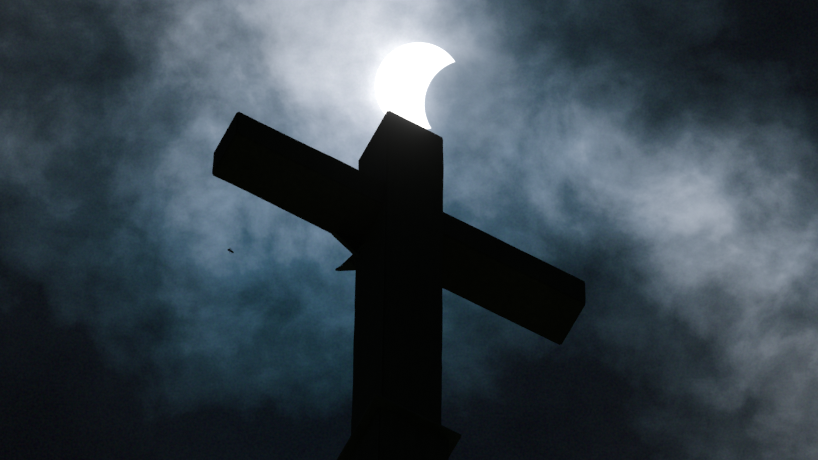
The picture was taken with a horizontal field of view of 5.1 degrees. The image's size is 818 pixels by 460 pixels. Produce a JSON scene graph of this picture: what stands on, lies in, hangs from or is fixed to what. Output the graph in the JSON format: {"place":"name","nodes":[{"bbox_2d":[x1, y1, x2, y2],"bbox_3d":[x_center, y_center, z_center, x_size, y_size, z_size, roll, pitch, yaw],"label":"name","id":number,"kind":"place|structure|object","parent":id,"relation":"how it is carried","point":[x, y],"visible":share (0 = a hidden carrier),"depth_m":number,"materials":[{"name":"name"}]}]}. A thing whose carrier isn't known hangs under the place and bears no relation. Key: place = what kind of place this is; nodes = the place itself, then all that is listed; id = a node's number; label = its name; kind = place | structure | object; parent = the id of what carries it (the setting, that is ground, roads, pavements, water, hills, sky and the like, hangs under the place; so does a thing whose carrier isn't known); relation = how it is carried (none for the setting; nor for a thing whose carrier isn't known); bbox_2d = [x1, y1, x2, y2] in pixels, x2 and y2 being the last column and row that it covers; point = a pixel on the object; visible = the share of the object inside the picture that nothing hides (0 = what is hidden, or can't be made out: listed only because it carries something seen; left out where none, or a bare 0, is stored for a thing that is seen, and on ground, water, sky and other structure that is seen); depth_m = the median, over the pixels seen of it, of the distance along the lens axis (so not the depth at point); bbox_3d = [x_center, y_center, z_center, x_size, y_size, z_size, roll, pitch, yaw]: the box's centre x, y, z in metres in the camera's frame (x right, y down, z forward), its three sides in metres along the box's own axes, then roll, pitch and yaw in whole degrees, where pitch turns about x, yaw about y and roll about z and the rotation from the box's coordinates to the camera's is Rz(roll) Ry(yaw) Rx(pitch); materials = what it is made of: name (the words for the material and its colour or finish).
{"place":"outdoors","nodes":[
{"label":"outdoors","id":0,"kind":"place"},
{"bbox_2d":[0,0,817,459],"label":"sky","id":1,"kind":"structure","parent":0,"point":[661,156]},
{"bbox_3d":[-6.608,20.636,11.814,9.600,14.000,22.300,26,-68,-11],"label":"church","id":2,"kind":"object","parent":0,"visible":0},
{"bbox_2d":[212,111,585,459],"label":"cross","id":3,"kind":"object","parent":2,"relation":"on","point":[396,231],"visible":1,"depth_m":28.23,"materials":[{"name":"paint"}]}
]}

